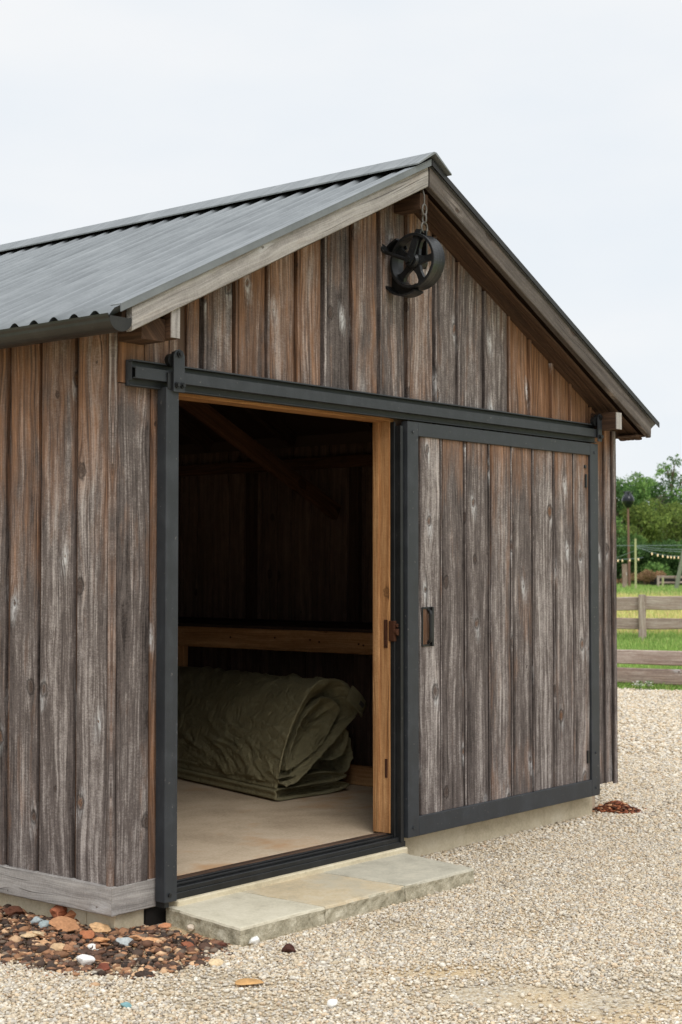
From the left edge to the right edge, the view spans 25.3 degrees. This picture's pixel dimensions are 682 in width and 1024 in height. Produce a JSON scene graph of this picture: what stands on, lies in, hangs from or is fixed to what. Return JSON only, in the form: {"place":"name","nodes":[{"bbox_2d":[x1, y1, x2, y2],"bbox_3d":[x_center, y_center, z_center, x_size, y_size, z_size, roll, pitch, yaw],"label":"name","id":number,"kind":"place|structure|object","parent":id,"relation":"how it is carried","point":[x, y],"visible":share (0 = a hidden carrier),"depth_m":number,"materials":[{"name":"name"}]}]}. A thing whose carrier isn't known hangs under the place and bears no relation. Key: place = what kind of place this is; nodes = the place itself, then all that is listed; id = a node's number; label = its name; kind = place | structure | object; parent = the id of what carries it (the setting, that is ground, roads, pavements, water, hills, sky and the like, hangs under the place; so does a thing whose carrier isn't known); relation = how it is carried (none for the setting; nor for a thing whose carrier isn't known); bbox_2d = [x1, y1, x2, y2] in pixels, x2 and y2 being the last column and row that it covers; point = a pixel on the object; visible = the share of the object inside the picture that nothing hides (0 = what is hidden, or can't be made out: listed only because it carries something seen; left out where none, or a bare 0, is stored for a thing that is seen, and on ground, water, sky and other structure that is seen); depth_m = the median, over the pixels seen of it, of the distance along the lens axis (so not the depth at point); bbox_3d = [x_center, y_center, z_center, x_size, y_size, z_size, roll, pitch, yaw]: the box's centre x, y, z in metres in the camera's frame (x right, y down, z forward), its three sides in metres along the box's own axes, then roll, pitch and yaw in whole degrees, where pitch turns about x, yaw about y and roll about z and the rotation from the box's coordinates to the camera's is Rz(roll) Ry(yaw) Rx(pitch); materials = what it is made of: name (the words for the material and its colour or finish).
{"place":"outdoors","nodes":[
{"label":"outdoors","id":0,"kind":"place"},
{"bbox_2d":[0,687,681,1023],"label":"gravel yard","id":1,"kind":"structure","parent":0,"point":[585,1002],"depth_m":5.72,"materials":[{"name":"beige gravel"}]},
{"bbox_2d":[0,904,232,986],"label":"bark mulch","id":2,"kind":"object","parent":1,"relation":"on","point":[14,947],"visible":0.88,"depth_m":6.30,"materials":[{"name":"wood"}]},
{"bbox_2d":[3,906,24,915],"bbox_3d":[-1.489,1.818,6.922,0.086,0.044,0.115,9,-5,18],"label":"stone","id":3,"kind":"object","parent":2,"relation":"on","point":[11,910],"visible":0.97,"depth_m":6.90,"materials":[{"name":"stone"}]},
{"bbox_2d":[20,933,36,937],"bbox_3d":[-1.332,1.808,6.497,0.081,0.019,0.072,7,-8,-30],"label":"stone chip","id":4,"kind":"object","parent":2,"relation":"on","point":[28,935],"visible":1,"depth_m":6.48,"materials":[{"name":"beige stone"}]},
{"bbox_2d":[30,916,42,925],"bbox_3d":[-1.353,1.818,6.762,0.082,0.042,0.054,-15,-28,29],"label":"stone","id":5,"kind":"object","parent":2,"relation":"on","point":[36,919],"visible":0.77,"depth_m":6.74,"materials":[{"name":"grey stone"}]},
{"bbox_2d":[32,931,43,936],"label":"stone chip","id":6,"kind":"object","parent":2,"relation":"on","point":[38,933],"visible":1,"depth_m":6.50,"materials":[{"name":"beige stone"}]},
{"bbox_2d":[38,920,51,927],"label":"stone","id":7,"kind":"object","parent":2,"relation":"on","point":[43,923],"visible":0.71,"depth_m":6.67,"materials":[{"name":"grey stone"}]},
{"bbox_2d":[38,939,51,944],"bbox_3d":[-1.251,1.813,6.397,0.079,0.018,0.061,8,10,-3],"label":"stone chip","id":8,"kind":"object","parent":2,"relation":"on","point":[44,941],"visible":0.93,"depth_m":6.40,"materials":[{"name":"beige stone"}]},
{"bbox_2d":[49,905,66,917],"bbox_3d":[-1.266,1.802,6.853,0.078,0.077,0.100,-1,-2,20],"label":"stone","id":9,"kind":"object","parent":2,"relation":"on","point":[56,910],"visible":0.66,"depth_m":6.82,"materials":[{"name":"stone"}]},
{"bbox_2d":[50,943,65,950],"bbox_3d":[-1.160,1.808,6.318,0.096,0.028,0.070,10,10,-14],"label":"stone chip","id":10,"kind":"object","parent":2,"relation":"on","point":[57,946],"visible":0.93,"depth_m":6.30,"materials":[{"name":"beige stone"}]},
{"bbox_2d":[49,916,79,931],"bbox_3d":[-1.209,1.803,6.652,0.137,0.036,0.120,10,13,-7],"label":"stone chip","id":11,"kind":"object","parent":2,"relation":"on","point":[66,924],"visible":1,"depth_m":6.63,"materials":[{"name":"orange stone"}]},
{"bbox_2d":[65,910,75,918],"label":"stone","id":12,"kind":"object","parent":2,"relation":"on","point":[71,914],"visible":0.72,"depth_m":6.81,"materials":[{"name":"stone"}]},
{"bbox_2d":[76,954,94,965],"bbox_3d":[-1.023,1.798,6.094,0.078,0.051,0.086,7,-7,-12],"label":"stone","id":13,"kind":"object","parent":2,"relation":"on","point":[83,959],"visible":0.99,"depth_m":6.07,"materials":[{"name":"white stone"}]},
{"bbox_2d":[79,930,94,939],"bbox_3d":[-1.085,1.810,6.504,0.063,0.044,0.086,-9,10,-43],"label":"stone","id":14,"kind":"object","parent":2,"relation":"on","point":[89,934],"visible":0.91,"depth_m":6.49,"materials":[{"name":"stone"}]},
{"bbox_2d":[87,943,98,949],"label":"stone","id":15,"kind":"object","parent":2,"relation":"on","point":[89,946],"visible":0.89,"depth_m":6.33,"materials":[{"name":"white stone"}]},
{"bbox_2d":[89,922,110,933],"bbox_3d":[-1.048,1.805,6.607,0.100,0.036,0.094,14,7,-36],"label":"stone chip","id":16,"kind":"object","parent":2,"relation":"on","point":[99,927],"visible":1,"depth_m":6.58,"materials":[{"name":"beige stone"}]},
{"bbox_2d":[93,937,109,942],"bbox_3d":[-1.010,1.806,6.415,0.077,0.027,0.103,16,-19,-34],"label":"stone chip","id":17,"kind":"object","parent":2,"relation":"on","point":[101,940],"visible":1,"depth_m":6.38,"materials":[{"name":"orange stone"}]},
{"bbox_2d":[96,963,110,970],"bbox_3d":[-0.939,1.800,6.017,0.053,0.035,0.061,2,-3,-37],"label":"bark piece","id":18,"kind":"object","parent":2,"relation":"on","point":[104,966],"visible":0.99,"depth_m":6.00,"materials":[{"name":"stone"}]},
{"bbox_2d":[116,937,132,946],"bbox_3d":[-0.907,1.809,6.403,0.083,0.041,0.069,10,6,-31],"label":"stone","id":19,"kind":"object","parent":2,"relation":"on","point":[125,941],"visible":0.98,"depth_m":6.39,"materials":[{"name":"grey stone"}]},
{"bbox_2d":[129,935,143,941],"bbox_3d":[-0.864,1.808,6.454,0.091,0.028,0.069,-14,-26,39],"label":"stone chip","id":20,"kind":"object","parent":2,"relation":"on","point":[136,937],"visible":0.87,"depth_m":6.43,"materials":[{"name":"brown stone"}]},
{"bbox_2d":[141,937,159,942],"bbox_3d":[-0.799,1.808,6.413,0.084,0.026,0.060,9,9,-14],"label":"stone chip","id":21,"kind":"object","parent":2,"relation":"on","point":[151,939],"visible":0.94,"depth_m":6.41,"materials":[{"name":"orange stone"}]},
{"bbox_2d":[158,923,170,927],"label":"stone chip","id":22,"kind":"object","parent":2,"relation":"on","point":[165,925],"visible":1,"depth_m":6.67,"materials":[{"name":"orange stone"}]},
{"bbox_2d":[181,941,193,947],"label":"stone","id":23,"kind":"object","parent":2,"relation":"on","point":[187,943],"visible":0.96,"depth_m":6.35,"materials":[{"name":"stone"}]},
{"bbox_2d":[217,942,226,945],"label":"stone","id":24,"kind":"object","parent":2,"relation":"on","point":[222,944],"visible":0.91,"depth_m":6.39,"materials":[{"name":"stone"}]},
{"bbox_2d":[120,1002,131,1007],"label":"stone","id":25,"kind":"object","parent":1,"relation":"on","point":[126,1004],"visible":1,"depth_m":5.51,"materials":[{"name":"teal stone"}]},
{"bbox_2d":[187,924,193,930],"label":"stone","id":26,"kind":"object","parent":1,"relation":"on","point":[190,927],"visible":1,"depth_m":6.63,"materials":[{"name":"white stone"}]},
{"bbox_2d":[208,958,223,965],"bbox_3d":[-0.501,1.809,6.108,0.062,0.025,0.053,11,15,-4],"label":"stone","id":27,"kind":"object","parent":1,"relation":"on","point":[215,962],"visible":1,"depth_m":6.10,"materials":[{"name":"beige stone"}]},
{"bbox_2d":[235,978,263,984],"bbox_3d":[-0.350,1.795,5.806,0.110,0.010,0.064,0,5,-5],"label":"fallen leaf","id":28,"kind":"object","parent":1,"relation":"on","point":[246,981],"visible":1,"depth_m":5.82,"materials":[{"name":"orange plant"}]},
{"bbox_2d":[248,936,259,944],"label":"stone","id":29,"kind":"object","parent":1,"relation":"on","point":[254,940],"visible":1,"depth_m":6.42,"materials":[{"name":"white stone"}]},
{"bbox_2d":[281,943,295,953],"bbox_3d":[-0.215,1.811,6.310,0.061,0.045,0.062,1,-2,-33],"label":"dirt clod","id":30,"kind":"object","parent":1,"relation":"on","point":[288,948],"visible":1,"depth_m":6.29,"materials":[{"name":"brown soil"}]},
{"bbox_2d":[166,847,473,946],"bbox_3d":[-0.060,1.826,7.283,0.628,0.135,1.827,-2,-3,40],"label":"stone step","id":31,"kind":"object","parent":1,"relation":"on","point":[242,915],"visible":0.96,"depth_m":7.07,"materials":[{"name":"beige stone"}]},
{"bbox_2d":[327,999,337,1007],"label":"stone","id":32,"kind":"object","parent":1,"relation":"on","point":[331,1003],"visible":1,"depth_m":5.52,"materials":[{"name":"white stone"}]},
{"bbox_2d":[592,800,654,814],"bbox_3d":[1.803,1.927,9.943,0.478,0.084,0.462,1,-2,-30],"label":"bark mulch pile","id":33,"kind":"object","parent":1,"relation":"on","point":[619,807],"visible":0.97,"depth_m":9.89,"materials":[{"name":"brown plant"}]},
{"bbox_2d":[633,681,642,689],"bbox_3d":[3.824,2.243,19.654,0.193,0.131,0.169,-2,-3,40],"label":"flower cluster","id":34,"kind":"object","parent":1,"relation":"on","point":[638,684],"visible":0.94,"depth_m":19.63,"materials":[{"name":"white plant"}]},
{"bbox_2d":[645,681,652,689],"bbox_3d":[3.987,2.243,19.652,0.117,0.131,0.112,-2,-3,40],"label":"flower cluster","id":35,"kind":"object","parent":1,"relation":"on","point":[647,685],"visible":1,"depth_m":19.65,"materials":[{"name":"white plant"}]},
{"bbox_2d":[0,0,681,500],"label":"sky","id":36,"kind":"structure","parent":0,"point":[559,122],"materials":[{"name":"white"}]},
{"bbox_2d":[617,629,681,690],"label":"lawn grass","id":37,"kind":"structure","parent":0,"point":[662,641],"depth_m":25.99,"materials":[{"name":"green plant"}]},
{"bbox_2d":[617,590,681,634],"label":"meadow grass","id":38,"kind":"structure","parent":0,"point":[653,614],"depth_m":35.40,"materials":[{"name":"green"}]},
{"bbox_3d":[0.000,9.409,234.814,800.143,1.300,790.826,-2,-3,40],"label":"ground","id":39,"kind":"structure","parent":0,"visible":0},
{"bbox_2d":[0,152,659,928],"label":"barn","id":40,"kind":"structure","parent":39,"relation":"on","point":[276,402],"depth_m":8.21,"materials":[{"name":"brown wood"}]},
{"bbox_2d":[177,666,366,800],"bbox_3d":[-0.723,1.433,10.344,0.746,0.735,2.133,1,-3,-36],"label":"folded tarp","id":41,"kind":"object","parent":40,"relation":"on","point":[273,737],"visible":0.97,"depth_m":9.70,"materials":[{"name":"green fabric"}]},
{"bbox_2d":[178,617,372,786],"bbox_3d":[-0.446,1.317,11.042,3.925,1.026,0.969,-2,-3,40],"label":"workbench","id":42,"kind":"object","parent":40,"relation":"on","point":[324,649],"visible":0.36,"depth_m":10.73,"materials":[{"name":"brown wood"}]},
{"bbox_2d":[381,189,444,297],"bbox_3d":[0.367,-1.448,8.127,0.368,0.593,0.177,-2,-3,40],"label":"pulley","id":43,"kind":"object","parent":40,"relation":"attached to","point":[416,257],"visible":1,"depth_m":8.09,"materials":[{"name":"black metal"}]},
{"bbox_2d":[401,421,599,837],"bbox_3d":[0.995,0.654,8.958,0.064,2.236,2.024,-2,-3,40],"label":"sliding door","id":44,"kind":"structure","parent":40,"relation":"in","point":[501,563],"depth_m":8.84,"materials":[{"name":"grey wood"}]},
{"bbox_2d":[622,564,626,587],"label":"stub post","id":45,"kind":"object","parent":39,"relation":"on","point":[624,574],"visible":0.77,"depth_m":59.18,"materials":[{"name":"wood"}]},
{"bbox_2d":[622,491,633,586],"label":"lamp pole","id":46,"kind":"object","parent":39,"relation":"on","point":[627,500],"visible":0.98,"depth_m":59.93,"materials":[{"name":"black metal"}]},
{"bbox_2d":[616,536,643,582],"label":"shrub","id":47,"kind":"object","parent":39,"relation":"on","point":[621,550],"visible":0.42,"depth_m":65.34,"materials":[{"name":"green plant"}]},
{"bbox_2d":[616,516,647,546],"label":"tree","id":48,"kind":"object","parent":39,"relation":"on","point":[638,538],"visible":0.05,"depth_m":69.79,"materials":[{"name":"green plant"}]},
{"bbox_2d":[634,539,636,587],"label":"pale pole","id":49,"kind":"object","parent":39,"relation":"on","point":[635,556],"visible":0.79,"depth_m":57.94,"materials":[{"name":"wood"}]},
{"bbox_2d":[638,547,680,558],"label":"string lights","id":50,"kind":"object","parent":49,"relation":"hanging from","point":[661,554],"visible":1,"depth_m":57.97},
{"bbox_2d":[616,472,655,526],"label":"tree","id":51,"kind":"object","parent":39,"relation":"on","point":[640,485],"visible":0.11,"depth_m":83.43,"materials":[{"name":"green plant"}]},
{"bbox_2d":[616,476,663,538],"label":"tree","id":52,"kind":"object","parent":39,"relation":"on","point":[619,496],"visible":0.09,"depth_m":77.97,"materials":[{"name":"green plant"}]},
{"bbox_2d":[622,472,660,511],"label":"tree","id":53,"kind":"object","parent":39,"relation":"on","point":[657,474],"visible":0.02,"depth_m":85.85,"materials":[{"name":"green plant"}]},
{"bbox_2d":[617,546,668,583],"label":"shrub","id":54,"kind":"object","parent":39,"relation":"on","point":[640,565],"visible":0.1,"depth_m":66.58,"materials":[{"name":"green plant"}]},
{"bbox_2d":[627,569,665,585],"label":"dry bush","id":55,"kind":"object","parent":39,"relation":"on","point":[644,577],"visible":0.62,"depth_m":63.61,"materials":[{"name":"brown plant"}]},
{"bbox_2d":[618,497,676,543],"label":"tree","id":56,"kind":"object","parent":39,"relation":"on","point":[647,524],"visible":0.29,"depth_m":71.69,"materials":[{"name":"green plant"}]},
{"bbox_2d":[617,649,681,684],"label":"rail fence","id":57,"kind":"object","parent":39,"relation":"on","point":[656,676],"visible":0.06,"depth_m":20.05,"materials":[{"name":"wood"}]},
{"bbox_2d":[617,595,681,640],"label":"rail fence","id":58,"kind":"object","parent":39,"relation":"on","point":[641,604],"visible":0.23,"depth_m":27.87,"materials":[{"name":"wood"}]},
{"bbox_2d":[617,582,681,595],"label":"pasture grass","id":59,"kind":"structure","parent":39,"relation":"on","point":[641,588],"depth_m":56.20,"materials":[{"name":"green plant"}]},
{"bbox_2d":[620,539,678,582],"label":"shrub","id":60,"kind":"object","parent":39,"relation":"on","point":[667,552],"visible":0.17,"depth_m":66.03,"materials":[{"name":"green plant"}]},
{"bbox_2d":[640,561,674,575],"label":"shrub","id":61,"kind":"object","parent":39,"relation":"on","point":[655,566],"visible":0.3,"depth_m":64.58,"materials":[{"name":"green plant"}]},
{"bbox_2d":[636,454,681,499],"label":"tree","id":62,"kind":"object","parent":39,"relation":"on","point":[667,468],"visible":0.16,"depth_m":92.05,"materials":[{"name":"green plant"}]},
{"bbox_2d":[640,537,681,575],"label":"shrub","id":63,"kind":"object","parent":39,"relation":"on","point":[674,567],"visible":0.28,"depth_m":66.58,"materials":[{"name":"green plant"}]},
{"bbox_2d":[646,483,681,506],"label":"tree","id":64,"kind":"object","parent":39,"relation":"on","point":[655,494],"visible":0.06,"depth_m":87.68,"materials":[{"name":"green plant"}]},
{"bbox_2d":[650,577,681,586],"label":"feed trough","id":65,"kind":"object","parent":39,"relation":"on","point":[665,580],"visible":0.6,"depth_m":63.14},
{"bbox_2d":[654,493,678,537],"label":"tree","id":66,"kind":"object","parent":39,"relation":"on","point":[662,500],"visible":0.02,"depth_m":79.91,"materials":[{"name":"green plant"}]},
{"bbox_2d":[652,500,681,548],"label":"tree","id":67,"kind":"object","parent":39,"relation":"on","point":[675,512],"visible":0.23,"depth_m":73.00,"materials":[{"name":"green plant"}]},
{"bbox_2d":[657,576,681,586],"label":"rail fence","id":68,"kind":"object","parent":39,"relation":"on","point":[658,580],"visible":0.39,"depth_m":61.89,"materials":[{"name":"wood"}]},
{"bbox_2d":[658,475,681,539],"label":"tree","id":69,"kind":"object","parent":39,"relation":"on","point":[668,486],"visible":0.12,"depth_m":79.45,"materials":[{"name":"green plant"}]},
{"bbox_2d":[665,486,681,502],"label":"tree","id":70,"kind":"object","parent":39,"relation":"on","point":[676,489],"visible":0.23,"depth_m":75.52,"materials":[{"name":"green plant"}]},
{"bbox_2d":[674,552,681,589],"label":"leaning pole","id":71,"kind":"object","parent":39,"relation":"on","point":[678,577],"visible":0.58,"depth_m":57.89,"materials":[{"name":"wood"}]},
{"bbox_2d":[616,545,681,545],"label":"cable","id":72,"kind":"object","parent":71,"relation":"attached to","point":[649,545],"visible":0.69,"depth_m":57.98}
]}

